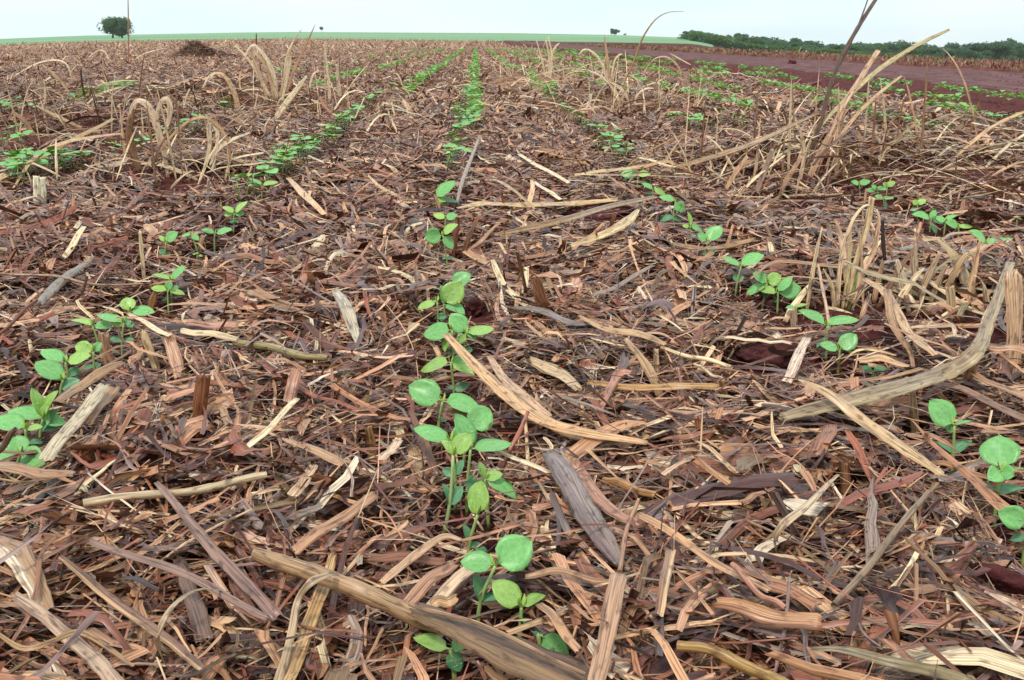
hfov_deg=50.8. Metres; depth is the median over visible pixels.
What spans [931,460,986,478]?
dry blade
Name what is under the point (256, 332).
straw piece
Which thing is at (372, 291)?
straw piece
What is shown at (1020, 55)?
wood tree
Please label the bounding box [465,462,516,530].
soybean seedling
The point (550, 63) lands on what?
dead grass clump
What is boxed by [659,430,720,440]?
leaf ribbon
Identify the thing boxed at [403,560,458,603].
cane flake
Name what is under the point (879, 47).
wood tree
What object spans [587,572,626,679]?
split stalk
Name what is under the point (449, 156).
soybean seedling
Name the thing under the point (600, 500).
bark flake
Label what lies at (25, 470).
dry blade
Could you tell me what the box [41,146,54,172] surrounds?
soybean seedling
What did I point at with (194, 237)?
soybean seedling
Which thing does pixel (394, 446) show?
cane flake
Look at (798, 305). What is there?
soybean seedling
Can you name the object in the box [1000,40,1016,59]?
wood tree
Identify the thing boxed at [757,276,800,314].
soybean seedling
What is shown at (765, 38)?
wood tree
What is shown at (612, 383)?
leaf ribbon
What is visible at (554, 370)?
split stalk
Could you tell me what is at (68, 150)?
soybean seedling
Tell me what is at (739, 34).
wood tree
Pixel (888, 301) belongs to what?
dry blade
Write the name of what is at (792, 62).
soil clod
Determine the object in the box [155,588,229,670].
leaf ribbon
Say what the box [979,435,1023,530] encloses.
soybean seedling
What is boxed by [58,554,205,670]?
split stalk
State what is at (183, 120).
soybean seedling
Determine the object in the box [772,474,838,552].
dry blade
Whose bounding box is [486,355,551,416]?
split stalk
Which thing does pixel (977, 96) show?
soil crumbs
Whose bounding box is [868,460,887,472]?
straw piece
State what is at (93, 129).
leaf ribbon
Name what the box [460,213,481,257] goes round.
dry blade
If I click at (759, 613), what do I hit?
cane flake
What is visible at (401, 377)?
split stalk
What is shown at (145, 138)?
soybean seedling
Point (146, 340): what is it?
cane flake
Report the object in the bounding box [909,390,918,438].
cane stub
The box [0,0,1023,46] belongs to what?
sky
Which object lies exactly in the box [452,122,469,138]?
soybean seedling
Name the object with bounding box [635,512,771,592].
split stalk
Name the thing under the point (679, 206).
soybean seedling
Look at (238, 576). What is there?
split stalk
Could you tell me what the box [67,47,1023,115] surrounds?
seedling rows
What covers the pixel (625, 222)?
dry blade
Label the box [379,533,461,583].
split stalk
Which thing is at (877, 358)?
dry blade
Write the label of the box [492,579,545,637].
soybean seedling
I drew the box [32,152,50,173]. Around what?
soybean seedling
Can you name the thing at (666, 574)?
split stalk
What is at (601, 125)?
soybean seedling
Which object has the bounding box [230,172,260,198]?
soybean seedling
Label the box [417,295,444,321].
soybean seedling
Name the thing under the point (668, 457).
straw piece
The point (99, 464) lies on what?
straw piece
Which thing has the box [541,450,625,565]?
bark flake
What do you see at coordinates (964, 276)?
curled leaf clump
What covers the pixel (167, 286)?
soybean seedling
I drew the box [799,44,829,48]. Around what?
wood tree
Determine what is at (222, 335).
split stalk
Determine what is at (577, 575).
dry blade
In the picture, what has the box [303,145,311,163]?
soybean seedling
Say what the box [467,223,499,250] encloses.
dry blade
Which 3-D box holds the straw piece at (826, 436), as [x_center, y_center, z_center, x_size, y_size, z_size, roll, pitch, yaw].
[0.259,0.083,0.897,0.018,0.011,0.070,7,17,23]
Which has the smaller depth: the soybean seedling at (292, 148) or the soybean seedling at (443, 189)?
the soybean seedling at (443, 189)
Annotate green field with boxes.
[0,32,712,46]
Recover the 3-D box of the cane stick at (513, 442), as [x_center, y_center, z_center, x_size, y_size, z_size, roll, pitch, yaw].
[0.003,0.086,0.902,0.008,0.046,0.043,11,19,34]
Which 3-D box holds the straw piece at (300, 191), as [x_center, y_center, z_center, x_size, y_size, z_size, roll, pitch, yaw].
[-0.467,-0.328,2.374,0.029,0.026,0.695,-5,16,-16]
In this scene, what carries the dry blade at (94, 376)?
on the straw mulch at (956, 612)
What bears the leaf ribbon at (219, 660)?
on the straw mulch at (956, 612)
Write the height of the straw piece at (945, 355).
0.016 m
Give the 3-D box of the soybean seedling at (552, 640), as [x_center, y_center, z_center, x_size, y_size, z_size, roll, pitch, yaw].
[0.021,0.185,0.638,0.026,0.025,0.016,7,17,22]
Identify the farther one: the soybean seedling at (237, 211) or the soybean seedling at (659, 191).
the soybean seedling at (659, 191)
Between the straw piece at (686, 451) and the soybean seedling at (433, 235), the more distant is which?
the soybean seedling at (433, 235)
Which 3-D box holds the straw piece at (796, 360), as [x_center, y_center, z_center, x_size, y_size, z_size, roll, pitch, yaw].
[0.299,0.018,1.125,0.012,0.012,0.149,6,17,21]
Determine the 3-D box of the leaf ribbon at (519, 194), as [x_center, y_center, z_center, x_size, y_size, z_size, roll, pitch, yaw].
[-0.029,-0.315,2.260,0.027,0.046,0.482,-4,16,-14]
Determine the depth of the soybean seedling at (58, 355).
1.14 m
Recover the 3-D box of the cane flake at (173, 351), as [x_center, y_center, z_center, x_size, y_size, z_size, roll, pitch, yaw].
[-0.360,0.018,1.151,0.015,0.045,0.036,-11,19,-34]
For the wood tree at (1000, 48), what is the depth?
261.13 m
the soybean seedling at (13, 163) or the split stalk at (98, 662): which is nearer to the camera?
the split stalk at (98, 662)
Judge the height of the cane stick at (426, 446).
0.029 m
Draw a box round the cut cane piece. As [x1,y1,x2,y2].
[30,175,46,203]
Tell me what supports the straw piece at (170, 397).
on the straw mulch at (956, 612)
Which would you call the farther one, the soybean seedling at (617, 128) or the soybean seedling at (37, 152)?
the soybean seedling at (617, 128)
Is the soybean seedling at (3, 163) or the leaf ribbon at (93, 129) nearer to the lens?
the soybean seedling at (3, 163)
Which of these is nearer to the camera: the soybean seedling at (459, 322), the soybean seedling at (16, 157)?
the soybean seedling at (459, 322)
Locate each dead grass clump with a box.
[0,46,324,153]
[117,0,187,62]
[158,25,387,119]
[424,36,707,86]
[541,11,707,115]
[563,46,1023,209]
[610,53,777,79]
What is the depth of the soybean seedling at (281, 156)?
2.83 m
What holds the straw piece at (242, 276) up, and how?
on the straw mulch at (956, 612)
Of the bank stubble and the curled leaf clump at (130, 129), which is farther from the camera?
the bank stubble
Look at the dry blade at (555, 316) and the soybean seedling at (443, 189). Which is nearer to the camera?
the dry blade at (555, 316)
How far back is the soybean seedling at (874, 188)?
2.53 m
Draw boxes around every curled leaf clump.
[0,81,293,189]
[783,219,1010,322]
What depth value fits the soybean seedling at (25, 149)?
2.87 m
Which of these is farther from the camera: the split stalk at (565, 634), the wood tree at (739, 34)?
the wood tree at (739, 34)
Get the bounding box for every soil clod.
[464,298,485,317]
[562,206,634,218]
[726,342,797,369]
[787,60,796,63]
[969,562,1023,594]
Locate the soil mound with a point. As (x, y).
(195, 46)
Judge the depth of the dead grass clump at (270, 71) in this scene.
5.25 m
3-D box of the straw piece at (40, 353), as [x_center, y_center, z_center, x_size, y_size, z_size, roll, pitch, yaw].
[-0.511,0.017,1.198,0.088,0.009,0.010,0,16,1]
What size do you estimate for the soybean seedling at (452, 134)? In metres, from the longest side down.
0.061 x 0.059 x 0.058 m
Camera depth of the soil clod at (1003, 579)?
0.69 m
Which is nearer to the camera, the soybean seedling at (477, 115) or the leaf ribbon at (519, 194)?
the leaf ribbon at (519, 194)
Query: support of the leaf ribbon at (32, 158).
on the straw mulch at (360, 180)
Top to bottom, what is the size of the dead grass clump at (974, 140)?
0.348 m
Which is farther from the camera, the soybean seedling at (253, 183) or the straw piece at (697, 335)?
the soybean seedling at (253, 183)
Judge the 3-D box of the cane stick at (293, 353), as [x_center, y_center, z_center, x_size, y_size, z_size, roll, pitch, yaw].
[-0.250,0.012,1.156,0.149,0.015,0.015,12,20,38]
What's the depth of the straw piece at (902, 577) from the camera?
0.66 m
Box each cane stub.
[148,288,157,308]
[192,373,210,437]
[197,235,204,252]
[364,425,376,464]
[451,217,459,257]
[719,381,729,401]
[790,309,797,329]
[838,461,852,493]
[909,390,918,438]
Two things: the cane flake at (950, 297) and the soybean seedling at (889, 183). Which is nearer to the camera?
the cane flake at (950, 297)
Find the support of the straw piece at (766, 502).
on the straw mulch at (956, 612)
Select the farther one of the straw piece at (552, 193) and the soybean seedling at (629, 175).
the soybean seedling at (629, 175)
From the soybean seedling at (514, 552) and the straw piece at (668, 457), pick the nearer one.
the soybean seedling at (514, 552)
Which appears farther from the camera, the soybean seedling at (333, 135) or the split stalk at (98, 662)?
the soybean seedling at (333, 135)
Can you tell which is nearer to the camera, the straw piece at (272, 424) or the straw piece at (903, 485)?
the straw piece at (903, 485)
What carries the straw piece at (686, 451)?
on the straw mulch at (956, 612)
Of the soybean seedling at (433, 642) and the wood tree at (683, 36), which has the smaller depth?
the soybean seedling at (433, 642)
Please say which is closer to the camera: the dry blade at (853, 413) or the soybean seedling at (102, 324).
the dry blade at (853, 413)
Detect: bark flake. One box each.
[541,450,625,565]
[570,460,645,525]
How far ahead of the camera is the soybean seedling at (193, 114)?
4.03 m
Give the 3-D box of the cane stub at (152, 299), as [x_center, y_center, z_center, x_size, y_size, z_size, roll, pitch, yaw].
[-0.509,-0.055,1.529,0.020,0.038,0.002,0,16,0]
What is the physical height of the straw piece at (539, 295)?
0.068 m
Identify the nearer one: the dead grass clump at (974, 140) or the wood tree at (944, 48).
the dead grass clump at (974, 140)
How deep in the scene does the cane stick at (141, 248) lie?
1.68 m
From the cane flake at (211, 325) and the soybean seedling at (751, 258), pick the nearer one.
the cane flake at (211, 325)
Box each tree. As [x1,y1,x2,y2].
[96,16,134,37]
[610,28,619,33]
[681,31,696,38]
[725,33,748,37]
[735,36,756,42]
[751,38,773,48]
[755,36,781,42]
[764,40,791,48]
[780,37,801,43]
[788,40,824,46]
[789,42,809,46]
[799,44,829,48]
[824,45,841,48]
[840,45,864,51]
[842,42,874,51]
[861,45,897,53]
[876,42,912,50]
[885,43,910,53]
[887,40,917,52]
[897,42,928,54]
[902,47,942,55]
[924,47,962,57]
[934,48,958,57]
[944,42,960,48]
[957,47,983,58]
[958,42,982,55]
[967,50,1004,59]
[977,41,996,59]
[989,41,1023,60]
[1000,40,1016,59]
[1004,38,1016,45]
[1014,50,1023,60]
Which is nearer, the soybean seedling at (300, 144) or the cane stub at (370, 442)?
the cane stub at (370, 442)
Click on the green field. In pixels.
(468, 36)
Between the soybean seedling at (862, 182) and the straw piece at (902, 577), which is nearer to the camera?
the straw piece at (902, 577)
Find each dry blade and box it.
[0,461,75,479]
[36,257,94,305]
[39,383,109,461]
[54,361,125,402]
[81,385,119,425]
[331,289,359,342]
[456,198,617,208]
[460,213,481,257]
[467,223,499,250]
[494,195,658,235]
[513,306,589,325]
[524,567,608,583]
[569,209,639,246]
[575,165,643,175]
[577,315,665,345]
[671,238,755,249]
[750,259,879,278]
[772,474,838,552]
[779,261,1014,420]
[798,379,944,475]
[810,646,973,679]
[856,354,909,366]
[861,278,937,355]
[883,289,914,367]
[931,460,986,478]
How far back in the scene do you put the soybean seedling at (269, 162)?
2.71 m
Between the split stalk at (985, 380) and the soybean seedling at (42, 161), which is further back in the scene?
the soybean seedling at (42, 161)
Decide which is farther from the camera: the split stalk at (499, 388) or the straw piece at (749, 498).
the split stalk at (499, 388)
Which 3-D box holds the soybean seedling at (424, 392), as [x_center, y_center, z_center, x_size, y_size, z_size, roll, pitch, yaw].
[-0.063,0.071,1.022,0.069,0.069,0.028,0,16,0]
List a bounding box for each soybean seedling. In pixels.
[0,100,7,112]
[0,150,21,171]
[0,161,18,180]
[0,413,42,450]
[0,436,45,497]
[1,131,10,144]
[3,151,25,176]
[5,154,25,179]
[5,161,25,185]
[6,123,22,140]
[8,388,65,448]
[10,130,33,148]
[13,161,36,184]
[15,147,32,168]
[24,150,46,176]
[24,157,47,174]
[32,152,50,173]
[34,360,79,411]
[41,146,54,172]
[41,349,90,401]
[48,150,61,170]
[51,153,71,173]
[57,151,70,172]
[58,156,71,170]
[66,149,76,169]
[71,318,112,364]
[73,150,92,167]
[75,341,101,385]
[97,313,134,361]
[107,142,122,159]
[120,297,154,336]
[134,137,149,150]
[151,281,184,316]
[152,266,185,311]
[159,231,177,262]
[180,118,188,136]
[182,231,199,259]
[191,113,210,130]
[193,252,201,265]
[201,227,232,252]
[222,172,251,201]
[223,201,247,233]
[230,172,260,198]
[237,173,266,194]
[248,178,277,200]
[256,165,277,187]
[258,160,282,179]
[265,142,286,169]
[270,153,290,174]
[271,157,293,177]
[274,149,296,174]
[287,146,298,171]
[290,136,310,142]
[291,134,307,149]
[293,143,305,162]
[293,147,306,165]
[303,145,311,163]
[307,139,320,156]
[311,135,322,153]
[316,126,335,143]
[319,133,327,145]
[323,130,336,141]
[325,125,341,138]
[326,133,336,144]
[327,118,342,132]
[344,106,359,122]
[409,378,477,450]
[413,424,476,512]
[413,633,464,678]
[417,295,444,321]
[421,355,474,392]
[424,322,456,371]
[425,223,457,269]
[433,212,456,234]
[434,181,457,210]
[439,149,455,169]
[440,281,464,322]
[440,433,471,542]
[442,144,464,166]
[442,151,455,170]
[446,133,457,150]
[446,143,471,158]
[449,313,493,352]
[451,110,466,122]
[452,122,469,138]
[452,271,470,285]
[454,414,511,515]
[460,534,532,621]
[462,405,492,469]
[462,480,488,552]
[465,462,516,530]
[466,113,480,125]
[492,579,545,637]
[531,630,568,654]
[575,112,588,128]
[588,137,605,154]
[596,124,607,140]
[601,133,622,149]
[602,145,619,162]
[613,127,627,144]
[613,150,625,164]
[615,147,634,164]
[617,142,633,156]
[621,169,649,189]
[641,182,664,200]
[659,194,684,225]
[682,212,701,244]
[691,117,706,131]
[693,113,702,125]
[697,226,722,260]
[722,252,763,296]
[746,271,780,309]
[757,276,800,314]
[786,303,807,312]
[798,309,858,360]
[819,333,857,375]
[851,179,869,199]
[861,365,888,382]
[866,184,886,200]
[875,194,893,210]
[883,181,894,201]
[910,198,925,220]
[912,210,942,232]
[928,399,972,470]
[929,121,943,128]
[935,215,956,235]
[946,219,972,237]
[969,229,1012,261]
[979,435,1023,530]
[998,505,1023,567]
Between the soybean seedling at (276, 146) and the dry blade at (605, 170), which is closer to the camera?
the dry blade at (605, 170)
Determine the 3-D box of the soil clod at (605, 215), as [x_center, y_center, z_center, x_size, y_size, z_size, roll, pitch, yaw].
[0.192,-0.273,2.322,0.162,0.022,0.119,-10,18,-32]
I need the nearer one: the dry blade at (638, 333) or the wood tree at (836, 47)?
the dry blade at (638, 333)
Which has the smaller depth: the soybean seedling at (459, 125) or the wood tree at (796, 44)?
the soybean seedling at (459, 125)
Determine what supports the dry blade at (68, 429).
on the straw mulch at (956, 612)
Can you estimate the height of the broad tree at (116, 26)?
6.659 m
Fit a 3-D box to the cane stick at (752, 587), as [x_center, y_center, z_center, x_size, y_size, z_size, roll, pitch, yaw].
[0.139,0.141,0.621,0.008,0.007,0.058,-5,16,-18]
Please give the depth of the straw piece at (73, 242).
1.72 m
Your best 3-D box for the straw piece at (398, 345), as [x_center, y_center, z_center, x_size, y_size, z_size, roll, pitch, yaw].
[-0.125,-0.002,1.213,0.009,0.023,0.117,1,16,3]
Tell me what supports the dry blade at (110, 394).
on the straw mulch at (956, 612)
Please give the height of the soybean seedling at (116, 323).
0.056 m
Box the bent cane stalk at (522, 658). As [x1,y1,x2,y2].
[251,548,590,679]
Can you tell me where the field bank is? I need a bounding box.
[529,41,1023,72]
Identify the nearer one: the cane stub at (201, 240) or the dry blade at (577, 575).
the dry blade at (577, 575)
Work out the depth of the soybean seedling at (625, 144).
3.35 m
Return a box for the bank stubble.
[525,40,1023,70]
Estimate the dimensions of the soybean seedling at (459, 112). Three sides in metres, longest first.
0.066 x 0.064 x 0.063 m
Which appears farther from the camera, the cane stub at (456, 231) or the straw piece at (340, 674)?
the cane stub at (456, 231)
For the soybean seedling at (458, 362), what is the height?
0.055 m
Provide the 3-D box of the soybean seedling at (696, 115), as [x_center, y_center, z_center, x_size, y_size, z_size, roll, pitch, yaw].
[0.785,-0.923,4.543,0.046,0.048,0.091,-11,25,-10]
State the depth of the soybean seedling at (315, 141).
3.41 m
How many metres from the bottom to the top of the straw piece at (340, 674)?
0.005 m
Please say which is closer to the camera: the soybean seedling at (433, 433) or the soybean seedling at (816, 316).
the soybean seedling at (433, 433)
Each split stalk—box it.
[9,591,124,679]
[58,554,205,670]
[87,538,269,620]
[154,481,282,620]
[180,328,238,341]
[282,553,336,679]
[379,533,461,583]
[381,375,451,381]
[442,333,647,444]
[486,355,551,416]
[521,399,629,447]
[523,356,581,390]
[535,602,582,652]
[586,380,718,390]
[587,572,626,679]
[590,264,654,296]
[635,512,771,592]
[655,549,675,616]
[936,382,1023,420]
[969,369,1023,399]
[987,344,1023,353]
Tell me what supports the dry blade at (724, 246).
on the straw mulch at (360, 180)
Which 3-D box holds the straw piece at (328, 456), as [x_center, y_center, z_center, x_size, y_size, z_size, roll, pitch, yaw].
[-0.157,0.088,0.858,0.085,0.009,0.015,12,19,36]
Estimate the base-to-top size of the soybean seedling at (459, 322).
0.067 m
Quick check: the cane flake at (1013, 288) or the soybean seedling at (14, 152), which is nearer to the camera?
the cane flake at (1013, 288)
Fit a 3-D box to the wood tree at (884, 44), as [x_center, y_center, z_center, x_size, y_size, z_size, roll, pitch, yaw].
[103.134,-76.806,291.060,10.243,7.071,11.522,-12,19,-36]
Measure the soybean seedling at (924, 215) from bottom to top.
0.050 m
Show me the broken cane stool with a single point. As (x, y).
(861, 81)
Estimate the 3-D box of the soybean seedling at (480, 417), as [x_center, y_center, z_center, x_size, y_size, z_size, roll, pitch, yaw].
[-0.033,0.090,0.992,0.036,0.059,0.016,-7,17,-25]
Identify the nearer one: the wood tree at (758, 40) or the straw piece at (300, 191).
the straw piece at (300, 191)
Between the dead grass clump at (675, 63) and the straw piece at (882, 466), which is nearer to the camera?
the straw piece at (882, 466)
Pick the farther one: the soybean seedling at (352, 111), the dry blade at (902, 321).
the soybean seedling at (352, 111)
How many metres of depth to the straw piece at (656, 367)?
1.14 m
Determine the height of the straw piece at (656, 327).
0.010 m
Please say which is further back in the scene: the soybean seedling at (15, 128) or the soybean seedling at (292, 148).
the soybean seedling at (15, 128)
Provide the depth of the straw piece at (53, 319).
1.31 m
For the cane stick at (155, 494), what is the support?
on the straw mulch at (956, 612)
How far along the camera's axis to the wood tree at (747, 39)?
280.77 m
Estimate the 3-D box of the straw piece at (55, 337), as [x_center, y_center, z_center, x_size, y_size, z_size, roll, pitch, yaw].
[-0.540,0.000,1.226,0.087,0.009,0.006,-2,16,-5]
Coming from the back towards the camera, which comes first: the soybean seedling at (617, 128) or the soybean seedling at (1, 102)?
the soybean seedling at (1, 102)
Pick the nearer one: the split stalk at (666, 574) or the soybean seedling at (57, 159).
the split stalk at (666, 574)
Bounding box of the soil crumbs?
[524,46,1023,123]
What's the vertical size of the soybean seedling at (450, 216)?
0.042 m
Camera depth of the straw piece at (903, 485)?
0.82 m
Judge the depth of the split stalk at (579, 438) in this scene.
0.95 m
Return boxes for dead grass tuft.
[805,196,895,313]
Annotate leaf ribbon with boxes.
[0,629,133,666]
[12,133,121,187]
[12,535,57,640]
[31,118,114,164]
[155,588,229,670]
[169,630,238,677]
[273,570,335,679]
[477,179,535,208]
[600,369,632,408]
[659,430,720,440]
[840,348,896,364]
[911,323,956,336]
[923,432,969,464]
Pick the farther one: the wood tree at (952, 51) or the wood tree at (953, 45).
the wood tree at (953, 45)
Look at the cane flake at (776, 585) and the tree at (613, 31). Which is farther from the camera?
the tree at (613, 31)
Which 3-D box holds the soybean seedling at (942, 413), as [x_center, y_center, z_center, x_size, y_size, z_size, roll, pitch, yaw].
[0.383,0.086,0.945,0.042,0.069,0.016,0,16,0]
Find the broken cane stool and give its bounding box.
[655,0,958,198]
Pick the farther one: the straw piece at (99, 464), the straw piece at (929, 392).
the straw piece at (929, 392)
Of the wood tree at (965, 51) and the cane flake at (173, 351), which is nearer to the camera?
the cane flake at (173, 351)
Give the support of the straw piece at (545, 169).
on the straw mulch at (360, 180)
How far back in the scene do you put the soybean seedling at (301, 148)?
3.04 m
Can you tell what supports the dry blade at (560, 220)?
on the straw mulch at (360, 180)
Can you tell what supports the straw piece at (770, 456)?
on the straw mulch at (956, 612)
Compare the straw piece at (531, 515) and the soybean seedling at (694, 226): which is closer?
the straw piece at (531, 515)
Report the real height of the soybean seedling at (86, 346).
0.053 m
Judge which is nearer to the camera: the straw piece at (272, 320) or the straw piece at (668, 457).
the straw piece at (668, 457)
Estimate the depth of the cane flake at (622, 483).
0.82 m
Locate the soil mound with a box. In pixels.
[162,39,235,57]
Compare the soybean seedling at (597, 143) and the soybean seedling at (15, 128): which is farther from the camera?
the soybean seedling at (15, 128)
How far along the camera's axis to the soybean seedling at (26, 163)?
2.74 m
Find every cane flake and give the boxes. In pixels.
[0,536,53,609]
[98,332,115,363]
[139,329,160,371]
[162,332,185,379]
[173,556,213,643]
[185,320,238,328]
[289,491,378,554]
[366,550,446,565]
[377,439,402,460]
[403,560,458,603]
[426,567,475,604]
[430,594,458,607]
[601,477,657,497]
[712,597,823,630]
[739,565,823,609]
[945,285,955,319]
[1003,269,1023,378]
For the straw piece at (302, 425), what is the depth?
0.92 m
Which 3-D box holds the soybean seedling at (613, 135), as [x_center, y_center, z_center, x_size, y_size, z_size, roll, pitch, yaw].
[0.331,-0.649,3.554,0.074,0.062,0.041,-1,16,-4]
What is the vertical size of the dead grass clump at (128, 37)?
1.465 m
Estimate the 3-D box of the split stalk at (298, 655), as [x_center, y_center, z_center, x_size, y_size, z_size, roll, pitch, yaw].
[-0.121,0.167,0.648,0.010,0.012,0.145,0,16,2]
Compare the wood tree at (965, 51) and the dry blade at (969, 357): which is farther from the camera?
the wood tree at (965, 51)
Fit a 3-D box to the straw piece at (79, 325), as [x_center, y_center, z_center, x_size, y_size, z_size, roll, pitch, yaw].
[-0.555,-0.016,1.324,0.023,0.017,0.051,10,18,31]
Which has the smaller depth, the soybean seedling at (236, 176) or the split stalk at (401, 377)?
the split stalk at (401, 377)
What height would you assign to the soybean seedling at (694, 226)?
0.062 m
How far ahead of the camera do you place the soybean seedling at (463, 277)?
1.54 m
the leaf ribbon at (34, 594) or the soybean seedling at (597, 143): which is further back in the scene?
the soybean seedling at (597, 143)
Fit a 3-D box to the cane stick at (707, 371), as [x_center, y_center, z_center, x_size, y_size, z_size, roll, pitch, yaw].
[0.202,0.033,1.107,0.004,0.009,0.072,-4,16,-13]
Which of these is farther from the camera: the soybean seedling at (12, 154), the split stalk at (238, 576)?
the soybean seedling at (12, 154)
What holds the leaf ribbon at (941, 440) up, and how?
on the straw mulch at (956, 612)
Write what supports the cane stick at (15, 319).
on the straw mulch at (956, 612)
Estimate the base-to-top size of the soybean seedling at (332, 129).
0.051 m
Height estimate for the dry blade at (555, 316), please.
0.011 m
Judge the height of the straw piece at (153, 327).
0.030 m
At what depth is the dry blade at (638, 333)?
1.22 m
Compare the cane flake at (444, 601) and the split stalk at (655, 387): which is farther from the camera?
the split stalk at (655, 387)
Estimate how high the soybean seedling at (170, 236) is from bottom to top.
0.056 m
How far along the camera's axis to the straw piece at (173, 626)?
0.63 m
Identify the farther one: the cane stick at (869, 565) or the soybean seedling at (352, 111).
the soybean seedling at (352, 111)
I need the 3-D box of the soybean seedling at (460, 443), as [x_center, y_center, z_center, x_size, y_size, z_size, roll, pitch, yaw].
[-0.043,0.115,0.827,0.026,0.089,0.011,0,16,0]
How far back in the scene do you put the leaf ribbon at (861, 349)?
1.18 m
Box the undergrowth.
[688,30,1006,61]
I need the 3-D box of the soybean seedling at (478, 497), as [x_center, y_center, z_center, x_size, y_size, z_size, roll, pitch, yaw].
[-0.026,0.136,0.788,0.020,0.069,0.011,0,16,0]
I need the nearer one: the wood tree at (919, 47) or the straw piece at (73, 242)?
the straw piece at (73, 242)
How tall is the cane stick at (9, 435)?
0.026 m
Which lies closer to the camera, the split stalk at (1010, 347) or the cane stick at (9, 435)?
the cane stick at (9, 435)
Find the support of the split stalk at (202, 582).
on the straw mulch at (956, 612)
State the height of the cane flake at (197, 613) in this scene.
0.015 m
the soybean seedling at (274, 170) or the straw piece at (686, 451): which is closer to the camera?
the straw piece at (686, 451)
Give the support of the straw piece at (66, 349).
on the straw mulch at (956, 612)
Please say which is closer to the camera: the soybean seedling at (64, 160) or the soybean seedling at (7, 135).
the soybean seedling at (64, 160)
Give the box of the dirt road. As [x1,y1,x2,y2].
[502,40,1023,91]
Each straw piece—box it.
[0,298,21,301]
[0,336,69,344]
[17,351,87,359]
[21,514,95,550]
[39,320,63,329]
[46,322,81,327]
[48,315,57,328]
[52,581,133,598]
[62,225,85,258]
[63,345,70,355]
[84,448,146,472]
[114,614,190,651]
[127,313,171,335]
[164,387,212,401]
[218,271,288,281]
[238,303,338,308]
[241,319,308,339]
[241,398,299,457]
[246,325,269,340]
[281,437,350,465]
[283,367,301,403]
[286,177,325,214]
[293,270,330,302]
[297,418,311,435]
[323,668,357,679]
[357,280,390,301]
[391,333,409,346]
[408,280,440,289]
[482,341,524,356]
[517,153,570,183]
[525,508,538,542]
[531,277,582,311]
[534,181,561,199]
[600,307,678,335]
[623,337,663,397]
[640,157,675,166]
[643,324,672,331]
[653,349,659,382]
[653,453,701,459]
[664,453,782,457]
[670,451,705,452]
[692,313,708,342]
[736,487,775,506]
[759,497,839,525]
[782,337,810,382]
[805,424,837,458]
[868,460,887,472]
[884,477,908,489]
[887,540,931,602]
[889,385,938,415]
[936,351,954,359]
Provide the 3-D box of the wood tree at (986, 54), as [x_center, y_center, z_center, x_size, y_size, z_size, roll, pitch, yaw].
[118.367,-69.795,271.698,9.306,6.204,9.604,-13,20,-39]
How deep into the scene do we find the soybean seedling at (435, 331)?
1.26 m
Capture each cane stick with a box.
[0,272,142,285]
[0,299,37,334]
[0,427,17,453]
[83,471,266,507]
[138,231,145,279]
[232,339,329,360]
[408,410,440,474]
[455,136,480,205]
[499,410,529,472]
[617,498,639,573]
[660,346,732,368]
[676,640,788,679]
[693,363,724,380]
[730,562,786,609]
[817,264,831,332]
[831,489,931,607]
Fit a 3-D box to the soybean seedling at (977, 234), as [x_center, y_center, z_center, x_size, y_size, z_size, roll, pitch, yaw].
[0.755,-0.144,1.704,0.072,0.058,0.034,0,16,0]
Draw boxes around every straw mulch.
[0,37,1023,161]
[0,85,1023,294]
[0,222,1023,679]
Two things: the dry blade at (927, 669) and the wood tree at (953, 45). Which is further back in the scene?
the wood tree at (953, 45)

